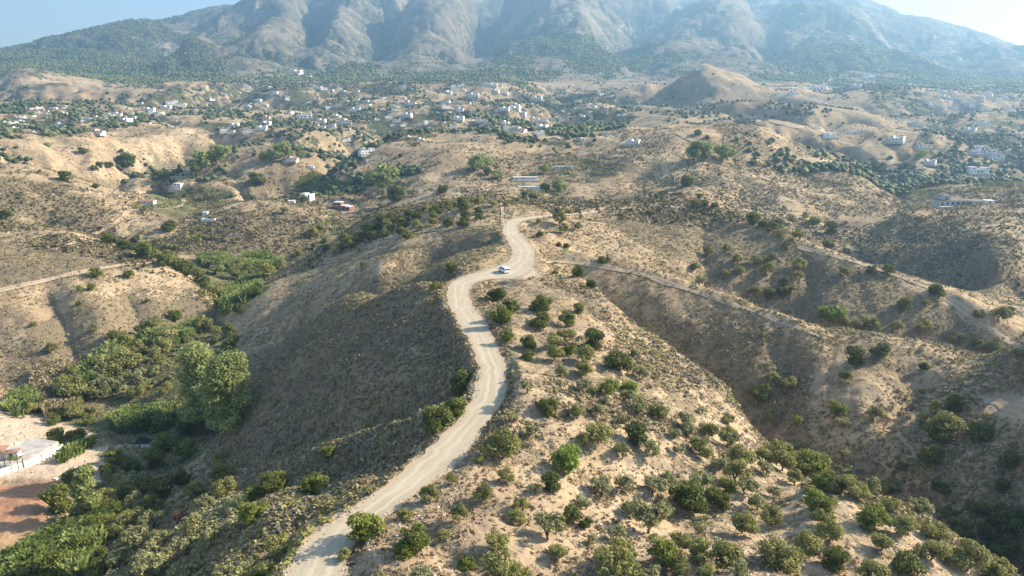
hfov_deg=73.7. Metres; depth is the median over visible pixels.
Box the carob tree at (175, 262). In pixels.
[167,256,186,269]
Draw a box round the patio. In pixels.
[0,438,58,468]
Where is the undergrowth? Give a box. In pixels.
[80,421,247,575]
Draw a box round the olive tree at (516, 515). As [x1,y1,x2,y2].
[506,507,526,523]
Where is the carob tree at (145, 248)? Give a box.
[130,240,160,258]
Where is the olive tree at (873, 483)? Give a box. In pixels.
[865,476,882,494]
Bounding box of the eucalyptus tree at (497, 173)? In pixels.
[491,169,504,179]
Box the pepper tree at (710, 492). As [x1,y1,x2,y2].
[704,485,721,499]
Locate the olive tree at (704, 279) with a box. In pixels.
[698,275,707,283]
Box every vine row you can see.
[291,185,342,194]
[294,183,344,193]
[296,181,346,192]
[297,180,327,187]
[309,172,354,186]
[311,170,353,185]
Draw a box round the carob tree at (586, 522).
[578,516,593,527]
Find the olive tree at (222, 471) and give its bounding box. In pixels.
[207,461,234,481]
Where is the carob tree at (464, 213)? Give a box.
[460,210,470,218]
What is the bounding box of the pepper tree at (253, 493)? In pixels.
[244,485,264,501]
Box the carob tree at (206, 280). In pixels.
[196,276,211,287]
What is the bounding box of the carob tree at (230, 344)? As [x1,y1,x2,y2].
[221,339,235,349]
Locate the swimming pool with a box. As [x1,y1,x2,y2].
[201,218,215,221]
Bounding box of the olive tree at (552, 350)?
[546,344,565,359]
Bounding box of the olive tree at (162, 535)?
[147,525,173,543]
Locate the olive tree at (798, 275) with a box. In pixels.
[791,270,804,280]
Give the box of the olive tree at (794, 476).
[786,468,803,483]
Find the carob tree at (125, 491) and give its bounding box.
[117,486,136,502]
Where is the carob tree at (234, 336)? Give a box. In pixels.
[229,332,239,340]
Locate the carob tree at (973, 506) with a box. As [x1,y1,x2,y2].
[963,497,989,514]
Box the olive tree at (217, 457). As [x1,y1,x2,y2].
[210,451,226,464]
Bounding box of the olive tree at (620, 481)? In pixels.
[613,471,633,489]
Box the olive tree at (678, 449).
[672,441,685,452]
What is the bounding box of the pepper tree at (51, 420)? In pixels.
[46,412,60,425]
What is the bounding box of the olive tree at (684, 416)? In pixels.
[678,407,694,422]
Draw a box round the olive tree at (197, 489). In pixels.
[181,479,207,496]
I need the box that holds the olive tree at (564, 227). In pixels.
[558,222,568,232]
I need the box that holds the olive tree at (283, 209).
[280,207,288,214]
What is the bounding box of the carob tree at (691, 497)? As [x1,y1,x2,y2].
[668,479,708,513]
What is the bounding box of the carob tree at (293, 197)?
[289,195,297,200]
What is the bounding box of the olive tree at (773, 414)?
[766,408,779,418]
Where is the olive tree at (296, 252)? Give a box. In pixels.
[294,250,302,255]
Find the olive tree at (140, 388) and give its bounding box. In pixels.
[128,382,147,397]
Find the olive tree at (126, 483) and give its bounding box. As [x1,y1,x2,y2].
[113,477,137,491]
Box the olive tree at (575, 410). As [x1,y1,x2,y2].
[568,403,585,418]
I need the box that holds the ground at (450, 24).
[0,0,1023,575]
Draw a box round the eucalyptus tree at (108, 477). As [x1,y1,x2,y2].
[102,466,113,487]
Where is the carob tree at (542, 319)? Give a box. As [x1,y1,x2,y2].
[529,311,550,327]
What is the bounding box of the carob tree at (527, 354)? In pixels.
[520,349,535,360]
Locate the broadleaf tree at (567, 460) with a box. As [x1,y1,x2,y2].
[550,442,581,474]
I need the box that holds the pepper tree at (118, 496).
[108,489,121,502]
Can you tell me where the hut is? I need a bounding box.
[133,437,151,447]
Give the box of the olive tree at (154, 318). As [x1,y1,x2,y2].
[149,316,161,321]
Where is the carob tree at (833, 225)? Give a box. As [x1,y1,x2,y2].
[824,221,838,233]
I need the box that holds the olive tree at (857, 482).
[848,474,867,486]
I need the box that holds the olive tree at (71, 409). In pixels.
[61,402,85,418]
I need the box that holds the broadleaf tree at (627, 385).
[621,380,638,391]
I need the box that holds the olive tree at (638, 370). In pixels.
[632,366,648,378]
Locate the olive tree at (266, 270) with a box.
[256,262,275,280]
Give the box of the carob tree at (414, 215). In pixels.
[411,211,421,218]
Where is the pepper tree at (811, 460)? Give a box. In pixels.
[794,448,832,476]
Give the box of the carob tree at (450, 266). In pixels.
[445,262,455,273]
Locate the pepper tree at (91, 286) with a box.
[86,283,95,289]
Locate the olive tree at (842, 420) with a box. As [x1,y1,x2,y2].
[834,416,851,426]
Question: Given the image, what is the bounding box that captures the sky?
[0,0,1023,47]
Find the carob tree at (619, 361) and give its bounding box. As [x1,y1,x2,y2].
[603,349,633,370]
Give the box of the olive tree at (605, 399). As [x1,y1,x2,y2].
[601,395,609,402]
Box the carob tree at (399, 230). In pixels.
[396,226,404,234]
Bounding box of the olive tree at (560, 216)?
[552,210,566,225]
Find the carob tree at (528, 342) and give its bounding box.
[519,334,536,348]
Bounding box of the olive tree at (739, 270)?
[735,266,745,274]
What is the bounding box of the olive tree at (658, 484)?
[644,476,667,496]
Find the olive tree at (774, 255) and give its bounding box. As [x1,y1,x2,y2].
[770,251,777,259]
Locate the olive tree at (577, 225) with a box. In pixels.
[573,221,581,229]
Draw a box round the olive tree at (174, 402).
[166,401,185,410]
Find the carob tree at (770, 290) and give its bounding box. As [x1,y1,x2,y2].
[763,287,775,300]
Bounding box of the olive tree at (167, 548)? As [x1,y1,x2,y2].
[139,538,174,565]
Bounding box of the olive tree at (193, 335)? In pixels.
[187,332,196,339]
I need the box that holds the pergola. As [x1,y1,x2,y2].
[3,455,23,470]
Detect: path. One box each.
[0,260,153,291]
[53,236,92,249]
[93,210,129,234]
[127,202,183,210]
[341,194,420,212]
[346,223,495,250]
[500,199,504,225]
[527,133,566,139]
[539,260,820,336]
[586,111,592,122]
[588,198,665,212]
[604,205,687,210]
[629,112,677,122]
[675,133,696,140]
[735,115,762,120]
[768,120,855,134]
[797,245,927,287]
[799,157,855,162]
[861,156,914,164]
[944,297,1011,344]
[991,396,1023,423]
[1008,343,1023,350]
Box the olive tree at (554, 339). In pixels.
[547,331,562,344]
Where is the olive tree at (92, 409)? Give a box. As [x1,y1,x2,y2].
[85,405,97,415]
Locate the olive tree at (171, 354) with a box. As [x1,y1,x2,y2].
[167,351,179,357]
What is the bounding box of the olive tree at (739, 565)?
[728,557,749,575]
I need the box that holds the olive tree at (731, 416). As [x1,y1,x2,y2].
[723,413,735,420]
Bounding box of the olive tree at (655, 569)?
[638,562,661,575]
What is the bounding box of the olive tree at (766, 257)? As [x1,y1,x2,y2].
[762,254,772,261]
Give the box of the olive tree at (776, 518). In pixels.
[758,505,783,525]
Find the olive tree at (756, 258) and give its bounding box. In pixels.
[751,254,763,263]
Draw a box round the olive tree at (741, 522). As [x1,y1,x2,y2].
[730,509,760,533]
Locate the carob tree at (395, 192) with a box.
[387,184,404,200]
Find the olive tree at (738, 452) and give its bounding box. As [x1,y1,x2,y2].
[727,443,756,463]
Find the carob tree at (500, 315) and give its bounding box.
[488,304,512,324]
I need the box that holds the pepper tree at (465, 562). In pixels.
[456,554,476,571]
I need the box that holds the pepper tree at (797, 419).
[791,413,802,424]
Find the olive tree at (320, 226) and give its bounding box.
[315,222,326,230]
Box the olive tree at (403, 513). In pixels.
[396,508,412,520]
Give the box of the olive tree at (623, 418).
[617,413,632,422]
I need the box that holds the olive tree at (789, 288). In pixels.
[784,283,796,293]
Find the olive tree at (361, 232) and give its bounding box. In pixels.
[355,229,366,237]
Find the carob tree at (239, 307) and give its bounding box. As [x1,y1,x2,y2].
[233,303,244,312]
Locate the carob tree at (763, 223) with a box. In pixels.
[757,220,767,226]
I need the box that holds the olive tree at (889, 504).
[879,497,901,510]
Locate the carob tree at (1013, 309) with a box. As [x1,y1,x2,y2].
[1008,306,1015,314]
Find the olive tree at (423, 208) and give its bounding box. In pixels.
[416,205,427,211]
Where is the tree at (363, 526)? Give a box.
[346,510,386,541]
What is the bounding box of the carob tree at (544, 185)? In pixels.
[539,182,550,190]
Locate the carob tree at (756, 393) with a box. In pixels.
[747,384,770,402]
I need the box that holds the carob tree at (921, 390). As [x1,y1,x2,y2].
[917,388,924,393]
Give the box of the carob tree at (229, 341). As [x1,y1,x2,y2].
[221,339,236,349]
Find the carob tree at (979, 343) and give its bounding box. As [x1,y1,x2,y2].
[971,338,987,349]
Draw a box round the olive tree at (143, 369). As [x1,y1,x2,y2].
[134,363,147,374]
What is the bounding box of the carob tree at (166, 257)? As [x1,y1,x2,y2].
[155,249,173,266]
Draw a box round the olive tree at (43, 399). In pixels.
[38,395,48,408]
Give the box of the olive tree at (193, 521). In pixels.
[177,511,204,534]
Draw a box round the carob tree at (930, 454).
[916,444,944,465]
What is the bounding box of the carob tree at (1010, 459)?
[999,450,1021,469]
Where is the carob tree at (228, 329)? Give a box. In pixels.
[221,322,234,335]
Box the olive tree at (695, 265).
[690,262,699,268]
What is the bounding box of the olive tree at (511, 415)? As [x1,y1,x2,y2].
[506,411,518,422]
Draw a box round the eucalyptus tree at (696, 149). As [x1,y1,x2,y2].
[685,140,712,161]
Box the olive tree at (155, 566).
[130,553,169,575]
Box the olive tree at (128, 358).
[109,347,143,368]
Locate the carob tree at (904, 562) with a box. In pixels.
[891,549,927,575]
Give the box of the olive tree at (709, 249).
[703,246,714,253]
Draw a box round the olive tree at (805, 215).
[801,212,808,219]
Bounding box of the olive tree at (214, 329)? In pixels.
[209,326,220,334]
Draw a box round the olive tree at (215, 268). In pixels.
[208,262,224,273]
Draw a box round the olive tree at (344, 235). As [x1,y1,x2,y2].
[337,232,349,241]
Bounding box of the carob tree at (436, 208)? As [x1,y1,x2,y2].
[427,205,441,213]
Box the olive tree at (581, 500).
[575,494,593,509]
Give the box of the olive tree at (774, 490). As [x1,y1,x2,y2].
[766,485,781,495]
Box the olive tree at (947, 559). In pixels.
[939,554,951,562]
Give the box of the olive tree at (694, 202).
[690,199,699,205]
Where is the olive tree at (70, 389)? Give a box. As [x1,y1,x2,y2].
[56,376,97,397]
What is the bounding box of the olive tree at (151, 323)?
[140,319,161,332]
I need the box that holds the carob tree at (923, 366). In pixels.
[918,362,930,369]
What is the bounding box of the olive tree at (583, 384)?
[576,378,593,391]
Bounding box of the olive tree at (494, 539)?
[484,530,510,550]
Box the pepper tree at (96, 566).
[84,552,116,575]
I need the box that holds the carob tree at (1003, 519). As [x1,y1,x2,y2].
[985,502,1023,534]
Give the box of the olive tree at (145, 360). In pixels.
[136,356,150,365]
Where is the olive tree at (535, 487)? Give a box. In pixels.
[529,483,543,493]
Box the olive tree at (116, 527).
[105,513,131,536]
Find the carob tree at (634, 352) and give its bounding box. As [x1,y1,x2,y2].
[630,350,637,356]
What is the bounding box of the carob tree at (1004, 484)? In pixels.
[994,478,1010,493]
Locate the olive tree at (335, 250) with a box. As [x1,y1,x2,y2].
[330,246,340,253]
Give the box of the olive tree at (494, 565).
[479,545,523,575]
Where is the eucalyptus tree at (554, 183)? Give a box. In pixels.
[551,179,563,188]
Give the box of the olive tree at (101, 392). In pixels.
[93,388,111,398]
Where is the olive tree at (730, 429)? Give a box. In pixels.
[720,425,736,437]
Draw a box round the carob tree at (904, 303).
[896,297,912,309]
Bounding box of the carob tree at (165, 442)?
[150,431,178,453]
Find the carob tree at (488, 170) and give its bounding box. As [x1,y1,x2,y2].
[483,166,491,174]
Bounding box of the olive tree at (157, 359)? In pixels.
[149,352,165,365]
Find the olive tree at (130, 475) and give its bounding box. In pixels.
[118,469,134,480]
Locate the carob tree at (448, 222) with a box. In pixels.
[442,216,453,226]
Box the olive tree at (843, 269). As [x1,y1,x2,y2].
[838,265,852,276]
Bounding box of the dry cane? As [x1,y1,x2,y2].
[26,357,81,417]
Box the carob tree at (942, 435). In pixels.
[924,421,953,443]
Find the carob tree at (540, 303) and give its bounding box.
[529,293,553,312]
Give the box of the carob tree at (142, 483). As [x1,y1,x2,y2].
[133,473,152,492]
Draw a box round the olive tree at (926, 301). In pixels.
[922,299,931,304]
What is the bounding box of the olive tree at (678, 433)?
[669,429,681,437]
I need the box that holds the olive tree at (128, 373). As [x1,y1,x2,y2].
[115,369,132,379]
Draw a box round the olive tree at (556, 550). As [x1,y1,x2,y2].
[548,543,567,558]
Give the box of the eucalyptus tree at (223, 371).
[194,346,255,434]
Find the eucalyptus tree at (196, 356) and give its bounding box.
[174,340,236,430]
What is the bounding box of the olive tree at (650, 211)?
[646,209,655,213]
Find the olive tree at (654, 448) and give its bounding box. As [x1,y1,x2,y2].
[639,439,661,456]
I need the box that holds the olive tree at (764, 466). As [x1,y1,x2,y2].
[757,457,775,474]
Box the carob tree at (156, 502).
[141,493,164,511]
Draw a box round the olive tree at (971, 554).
[948,537,992,571]
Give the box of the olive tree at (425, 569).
[408,564,432,575]
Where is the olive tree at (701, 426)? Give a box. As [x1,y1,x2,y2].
[698,421,720,429]
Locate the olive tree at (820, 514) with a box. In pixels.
[809,508,837,527]
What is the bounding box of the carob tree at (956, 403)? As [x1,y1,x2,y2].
[945,394,966,412]
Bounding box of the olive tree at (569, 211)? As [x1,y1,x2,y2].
[565,208,574,213]
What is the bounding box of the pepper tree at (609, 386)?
[597,377,619,395]
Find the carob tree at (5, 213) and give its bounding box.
[0,208,14,219]
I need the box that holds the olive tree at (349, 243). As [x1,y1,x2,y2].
[345,239,355,247]
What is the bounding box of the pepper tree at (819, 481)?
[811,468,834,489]
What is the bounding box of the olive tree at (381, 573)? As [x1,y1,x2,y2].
[374,571,384,575]
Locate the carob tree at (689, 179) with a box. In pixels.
[681,175,695,185]
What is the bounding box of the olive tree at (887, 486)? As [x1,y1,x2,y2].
[878,477,901,493]
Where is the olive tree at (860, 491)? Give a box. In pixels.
[847,482,872,499]
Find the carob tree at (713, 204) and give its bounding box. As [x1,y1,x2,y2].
[710,202,717,207]
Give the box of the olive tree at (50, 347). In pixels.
[43,342,58,351]
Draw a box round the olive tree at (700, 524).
[690,514,713,533]
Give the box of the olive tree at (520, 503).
[512,497,527,508]
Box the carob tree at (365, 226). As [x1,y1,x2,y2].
[361,223,370,229]
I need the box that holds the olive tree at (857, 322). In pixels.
[851,318,863,327]
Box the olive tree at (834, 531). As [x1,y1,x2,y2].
[811,517,845,541]
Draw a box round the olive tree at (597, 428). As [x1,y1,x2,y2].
[586,421,615,443]
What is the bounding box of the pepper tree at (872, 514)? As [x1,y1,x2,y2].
[852,500,893,531]
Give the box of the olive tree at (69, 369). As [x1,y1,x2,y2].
[55,365,79,381]
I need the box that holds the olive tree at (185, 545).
[169,531,200,553]
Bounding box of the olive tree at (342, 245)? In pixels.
[336,241,347,249]
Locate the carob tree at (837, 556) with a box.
[818,543,851,574]
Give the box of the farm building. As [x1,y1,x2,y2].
[519,185,541,190]
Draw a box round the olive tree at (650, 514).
[629,496,669,533]
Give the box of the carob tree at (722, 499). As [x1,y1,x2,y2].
[711,492,730,510]
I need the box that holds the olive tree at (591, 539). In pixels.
[587,534,598,544]
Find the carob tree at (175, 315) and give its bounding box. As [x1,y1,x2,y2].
[165,309,182,320]
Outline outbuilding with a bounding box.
[2,448,21,459]
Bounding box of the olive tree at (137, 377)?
[127,371,147,386]
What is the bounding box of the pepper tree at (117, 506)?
[101,498,125,514]
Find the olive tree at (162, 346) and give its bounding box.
[146,335,172,355]
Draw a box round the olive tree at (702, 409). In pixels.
[697,406,707,411]
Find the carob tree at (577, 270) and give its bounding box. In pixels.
[571,264,584,276]
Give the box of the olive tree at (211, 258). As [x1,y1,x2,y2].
[207,255,216,264]
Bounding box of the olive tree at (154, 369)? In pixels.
[149,365,162,377]
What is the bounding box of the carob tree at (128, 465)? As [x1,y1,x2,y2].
[119,457,139,471]
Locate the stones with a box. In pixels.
[0,212,1022,575]
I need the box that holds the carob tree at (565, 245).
[563,243,569,248]
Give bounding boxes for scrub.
[0,71,1023,304]
[0,137,1023,299]
[0,196,1023,575]
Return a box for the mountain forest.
[0,0,1023,92]
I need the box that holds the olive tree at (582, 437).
[575,431,592,445]
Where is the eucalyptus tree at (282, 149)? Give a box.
[272,141,294,159]
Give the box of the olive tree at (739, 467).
[722,459,752,482]
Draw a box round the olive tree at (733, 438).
[718,429,741,447]
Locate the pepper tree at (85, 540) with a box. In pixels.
[68,533,102,548]
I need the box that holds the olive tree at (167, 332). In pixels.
[150,328,178,344]
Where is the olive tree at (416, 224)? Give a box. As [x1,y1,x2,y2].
[410,220,424,230]
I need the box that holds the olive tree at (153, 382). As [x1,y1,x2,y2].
[145,378,159,388]
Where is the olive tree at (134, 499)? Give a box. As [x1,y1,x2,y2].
[123,490,143,508]
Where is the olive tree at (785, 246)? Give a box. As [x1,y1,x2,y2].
[782,241,790,250]
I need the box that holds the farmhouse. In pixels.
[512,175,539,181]
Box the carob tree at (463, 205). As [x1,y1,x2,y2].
[457,199,468,210]
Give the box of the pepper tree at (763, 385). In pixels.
[757,382,770,390]
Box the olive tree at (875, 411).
[864,404,886,420]
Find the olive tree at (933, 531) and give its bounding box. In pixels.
[920,517,952,539]
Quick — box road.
[283,211,602,575]
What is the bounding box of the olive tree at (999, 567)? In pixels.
[980,553,1017,575]
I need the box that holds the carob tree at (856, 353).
[844,344,866,365]
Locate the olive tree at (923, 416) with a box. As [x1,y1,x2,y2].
[918,412,935,424]
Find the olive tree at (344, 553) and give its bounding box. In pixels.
[337,547,350,559]
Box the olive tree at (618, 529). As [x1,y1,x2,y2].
[607,523,626,537]
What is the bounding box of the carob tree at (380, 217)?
[376,214,385,224]
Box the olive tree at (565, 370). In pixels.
[554,364,568,375]
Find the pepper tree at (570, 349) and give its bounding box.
[561,344,576,354]
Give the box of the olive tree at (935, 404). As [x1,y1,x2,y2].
[928,399,946,413]
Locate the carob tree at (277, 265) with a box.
[273,262,281,269]
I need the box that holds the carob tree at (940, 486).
[930,479,950,494]
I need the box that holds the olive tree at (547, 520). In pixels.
[533,511,566,539]
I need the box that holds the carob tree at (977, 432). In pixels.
[965,421,996,441]
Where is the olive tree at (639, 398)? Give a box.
[629,393,645,403]
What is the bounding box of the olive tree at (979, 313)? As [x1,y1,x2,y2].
[971,308,986,317]
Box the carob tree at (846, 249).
[842,247,851,253]
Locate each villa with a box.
[90,128,105,135]
[119,118,132,121]
[137,199,156,206]
[144,107,155,111]
[147,110,160,114]
[160,105,171,109]
[165,101,177,105]
[168,182,182,191]
[219,128,230,133]
[225,123,239,127]
[242,127,255,134]
[252,125,267,131]
[260,121,271,125]
[262,115,270,119]
[282,155,298,162]
[291,70,302,74]
[294,112,313,119]
[296,192,314,201]
[311,84,320,89]
[314,124,325,129]
[316,118,326,123]
[331,201,353,212]
[336,118,352,124]
[342,136,350,141]
[347,107,360,112]
[358,148,374,156]
[392,118,400,122]
[400,113,412,117]
[403,100,416,105]
[422,120,433,125]
[439,103,452,108]
[450,85,461,89]
[452,116,463,121]
[456,107,463,111]
[466,93,478,98]
[475,117,487,123]
[485,83,497,87]
[497,106,509,111]
[502,126,515,130]
[510,106,520,111]
[514,126,526,132]
[531,96,541,100]
[533,130,546,134]
[534,124,548,127]
[623,139,640,146]
[810,85,823,90]
[821,132,838,139]
[846,130,859,134]
[848,83,860,88]
[860,74,879,80]
[883,163,897,169]
[884,136,904,143]
[909,121,923,126]
[913,141,932,150]
[921,159,936,166]
[931,193,985,208]
[960,127,976,132]
[966,166,990,175]
[968,149,981,155]
[974,121,992,125]
[974,145,985,151]
[982,146,1002,156]
[990,155,1005,161]
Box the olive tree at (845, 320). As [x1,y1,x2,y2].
[838,316,850,326]
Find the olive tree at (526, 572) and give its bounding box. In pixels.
[518,565,533,575]
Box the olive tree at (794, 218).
[788,215,798,222]
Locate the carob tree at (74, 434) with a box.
[65,426,87,443]
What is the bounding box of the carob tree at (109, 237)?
[100,232,118,243]
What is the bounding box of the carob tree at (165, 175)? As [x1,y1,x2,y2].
[161,173,169,179]
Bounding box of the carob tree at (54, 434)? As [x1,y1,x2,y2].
[45,427,68,443]
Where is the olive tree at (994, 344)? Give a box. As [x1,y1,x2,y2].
[983,337,1005,350]
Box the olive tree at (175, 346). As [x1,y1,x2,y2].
[170,343,181,350]
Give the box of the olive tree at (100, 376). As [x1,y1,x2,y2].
[88,373,103,384]
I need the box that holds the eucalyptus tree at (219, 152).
[206,144,230,163]
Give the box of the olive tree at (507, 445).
[478,426,521,459]
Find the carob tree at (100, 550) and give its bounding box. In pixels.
[86,545,107,560]
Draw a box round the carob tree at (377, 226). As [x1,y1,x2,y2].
[366,222,382,230]
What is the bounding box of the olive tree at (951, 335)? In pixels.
[945,331,957,340]
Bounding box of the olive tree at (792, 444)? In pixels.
[779,439,797,449]
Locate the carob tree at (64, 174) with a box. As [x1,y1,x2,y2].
[57,171,71,180]
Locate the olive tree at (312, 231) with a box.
[306,226,318,236]
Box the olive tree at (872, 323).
[861,316,880,330]
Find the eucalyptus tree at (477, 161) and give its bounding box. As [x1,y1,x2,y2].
[467,154,487,170]
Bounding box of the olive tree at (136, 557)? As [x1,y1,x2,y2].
[126,551,144,574]
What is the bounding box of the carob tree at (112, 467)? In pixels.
[98,462,115,473]
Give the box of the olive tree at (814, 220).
[803,215,822,226]
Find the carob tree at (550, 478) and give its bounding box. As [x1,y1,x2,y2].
[540,470,561,493]
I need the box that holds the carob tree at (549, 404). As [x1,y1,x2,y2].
[539,397,558,416]
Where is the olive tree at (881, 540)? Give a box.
[869,532,895,550]
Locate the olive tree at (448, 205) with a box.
[444,202,452,208]
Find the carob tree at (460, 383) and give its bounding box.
[449,369,470,396]
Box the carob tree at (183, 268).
[176,260,196,275]
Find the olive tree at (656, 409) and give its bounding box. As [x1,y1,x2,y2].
[649,403,669,418]
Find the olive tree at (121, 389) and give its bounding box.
[116,384,129,397]
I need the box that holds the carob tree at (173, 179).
[168,176,177,182]
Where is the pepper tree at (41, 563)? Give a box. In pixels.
[27,544,71,575]
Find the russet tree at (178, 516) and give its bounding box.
[172,509,190,523]
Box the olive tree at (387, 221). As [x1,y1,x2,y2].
[382,218,392,225]
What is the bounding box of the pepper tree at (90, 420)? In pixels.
[80,412,95,424]
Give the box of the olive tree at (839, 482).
[826,473,855,493]
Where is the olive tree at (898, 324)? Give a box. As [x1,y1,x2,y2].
[890,320,904,330]
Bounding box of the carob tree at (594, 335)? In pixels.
[583,327,605,350]
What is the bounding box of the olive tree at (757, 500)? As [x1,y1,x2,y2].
[747,493,767,509]
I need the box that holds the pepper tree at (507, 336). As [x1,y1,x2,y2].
[500,327,514,341]
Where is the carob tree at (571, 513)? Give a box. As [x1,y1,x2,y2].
[563,504,584,524]
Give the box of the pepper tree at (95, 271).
[87,267,103,276]
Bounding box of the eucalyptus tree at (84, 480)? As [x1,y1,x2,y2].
[67,464,102,516]
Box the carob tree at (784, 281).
[779,276,789,285]
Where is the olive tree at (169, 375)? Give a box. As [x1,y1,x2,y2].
[160,371,175,380]
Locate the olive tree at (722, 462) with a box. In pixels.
[711,455,730,469]
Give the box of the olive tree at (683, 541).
[670,529,692,548]
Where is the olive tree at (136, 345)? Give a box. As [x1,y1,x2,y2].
[127,339,147,353]
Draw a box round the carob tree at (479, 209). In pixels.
[474,206,482,212]
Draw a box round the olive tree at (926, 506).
[908,496,934,514]
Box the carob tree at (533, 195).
[528,192,537,198]
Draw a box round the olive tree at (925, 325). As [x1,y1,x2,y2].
[915,320,934,332]
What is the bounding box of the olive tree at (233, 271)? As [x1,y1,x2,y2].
[226,264,247,277]
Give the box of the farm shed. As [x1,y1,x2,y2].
[554,166,573,169]
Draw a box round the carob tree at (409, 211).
[404,209,412,216]
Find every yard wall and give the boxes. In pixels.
[0,444,62,476]
[7,437,59,446]
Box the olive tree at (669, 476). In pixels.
[660,470,676,483]
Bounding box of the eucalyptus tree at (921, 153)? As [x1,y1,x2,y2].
[913,149,929,159]
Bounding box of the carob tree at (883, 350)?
[869,339,891,356]
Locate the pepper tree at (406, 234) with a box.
[401,228,412,238]
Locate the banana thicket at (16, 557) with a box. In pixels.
[0,436,115,575]
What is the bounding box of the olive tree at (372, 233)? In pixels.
[366,230,377,238]
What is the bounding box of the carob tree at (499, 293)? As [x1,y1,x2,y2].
[486,284,506,300]
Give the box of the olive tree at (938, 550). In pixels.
[913,539,953,560]
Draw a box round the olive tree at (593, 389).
[587,386,596,392]
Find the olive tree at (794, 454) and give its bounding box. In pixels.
[790,451,803,463]
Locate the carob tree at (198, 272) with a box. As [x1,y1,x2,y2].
[189,268,205,282]
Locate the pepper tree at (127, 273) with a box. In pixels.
[122,269,134,277]
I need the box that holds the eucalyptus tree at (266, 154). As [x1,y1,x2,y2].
[258,150,273,161]
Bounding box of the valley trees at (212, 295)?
[133,151,1016,314]
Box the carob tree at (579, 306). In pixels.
[573,302,584,313]
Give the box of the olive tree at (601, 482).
[589,474,610,492]
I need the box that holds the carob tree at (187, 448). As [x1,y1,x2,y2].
[170,437,199,459]
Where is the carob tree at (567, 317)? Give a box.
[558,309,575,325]
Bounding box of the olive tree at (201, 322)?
[189,314,213,332]
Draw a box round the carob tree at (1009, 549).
[986,535,1020,560]
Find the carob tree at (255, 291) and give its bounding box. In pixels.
[246,285,261,296]
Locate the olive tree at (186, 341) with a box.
[182,339,192,347]
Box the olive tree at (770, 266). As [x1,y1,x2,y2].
[759,261,775,273]
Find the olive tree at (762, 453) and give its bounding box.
[753,446,771,459]
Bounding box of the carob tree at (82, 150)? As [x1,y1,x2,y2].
[77,147,87,152]
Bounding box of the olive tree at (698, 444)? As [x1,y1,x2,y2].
[689,435,713,457]
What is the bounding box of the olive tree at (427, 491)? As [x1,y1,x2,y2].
[420,483,439,503]
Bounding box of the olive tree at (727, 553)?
[705,536,744,568]
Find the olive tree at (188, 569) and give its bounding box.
[166,558,202,575]
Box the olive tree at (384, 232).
[379,229,390,237]
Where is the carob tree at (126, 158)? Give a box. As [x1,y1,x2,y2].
[115,151,136,166]
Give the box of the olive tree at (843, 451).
[834,446,851,459]
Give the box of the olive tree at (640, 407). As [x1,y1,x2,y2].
[631,401,647,412]
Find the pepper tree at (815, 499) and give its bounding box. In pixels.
[804,484,838,513]
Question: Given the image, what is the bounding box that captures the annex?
[982,199,994,203]
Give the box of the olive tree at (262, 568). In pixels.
[246,559,278,575]
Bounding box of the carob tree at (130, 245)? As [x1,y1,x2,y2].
[127,243,135,249]
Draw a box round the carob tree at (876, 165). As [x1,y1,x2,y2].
[869,159,886,171]
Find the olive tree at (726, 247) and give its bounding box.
[721,243,731,252]
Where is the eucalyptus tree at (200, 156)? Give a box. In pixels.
[184,149,213,169]
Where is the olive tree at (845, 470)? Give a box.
[832,462,854,474]
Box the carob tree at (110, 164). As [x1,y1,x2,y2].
[105,161,114,167]
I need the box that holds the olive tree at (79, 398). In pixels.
[70,395,83,404]
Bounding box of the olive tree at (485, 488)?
[472,481,493,500]
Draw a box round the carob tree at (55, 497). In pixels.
[36,482,74,515]
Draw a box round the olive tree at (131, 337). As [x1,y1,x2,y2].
[118,330,136,341]
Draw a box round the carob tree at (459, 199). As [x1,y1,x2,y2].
[457,196,467,202]
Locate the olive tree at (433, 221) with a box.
[427,218,438,225]
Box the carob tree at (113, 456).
[102,448,127,463]
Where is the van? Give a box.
[498,266,509,272]
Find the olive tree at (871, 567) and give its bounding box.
[853,556,891,575]
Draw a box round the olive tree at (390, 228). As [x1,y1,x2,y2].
[382,224,393,232]
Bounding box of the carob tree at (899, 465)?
[894,460,906,470]
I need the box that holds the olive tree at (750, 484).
[737,476,760,493]
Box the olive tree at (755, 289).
[746,285,761,295]
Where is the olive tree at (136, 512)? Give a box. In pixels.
[117,506,143,524]
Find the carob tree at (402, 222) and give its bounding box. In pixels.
[396,217,408,226]
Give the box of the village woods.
[0,58,1023,199]
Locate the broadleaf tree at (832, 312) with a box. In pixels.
[816,305,847,320]
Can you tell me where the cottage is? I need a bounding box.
[0,445,9,459]
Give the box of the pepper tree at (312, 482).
[299,471,329,494]
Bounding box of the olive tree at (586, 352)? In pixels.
[574,345,596,359]
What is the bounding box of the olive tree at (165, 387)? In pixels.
[157,380,172,394]
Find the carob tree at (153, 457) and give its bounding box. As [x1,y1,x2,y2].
[142,448,167,468]
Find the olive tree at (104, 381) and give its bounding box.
[89,375,114,388]
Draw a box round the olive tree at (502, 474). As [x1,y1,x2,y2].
[496,467,514,481]
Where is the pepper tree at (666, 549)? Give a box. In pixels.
[646,533,680,565]
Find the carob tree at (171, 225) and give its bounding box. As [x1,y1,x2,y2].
[160,217,177,230]
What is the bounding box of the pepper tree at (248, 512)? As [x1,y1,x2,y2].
[236,499,269,525]
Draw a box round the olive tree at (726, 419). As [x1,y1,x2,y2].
[723,415,733,422]
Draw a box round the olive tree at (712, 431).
[702,422,718,437]
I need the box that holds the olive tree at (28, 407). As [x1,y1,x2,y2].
[21,401,39,413]
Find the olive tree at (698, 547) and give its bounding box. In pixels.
[688,534,710,565]
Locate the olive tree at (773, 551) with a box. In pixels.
[757,536,805,573]
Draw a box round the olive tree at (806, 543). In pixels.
[793,528,824,554]

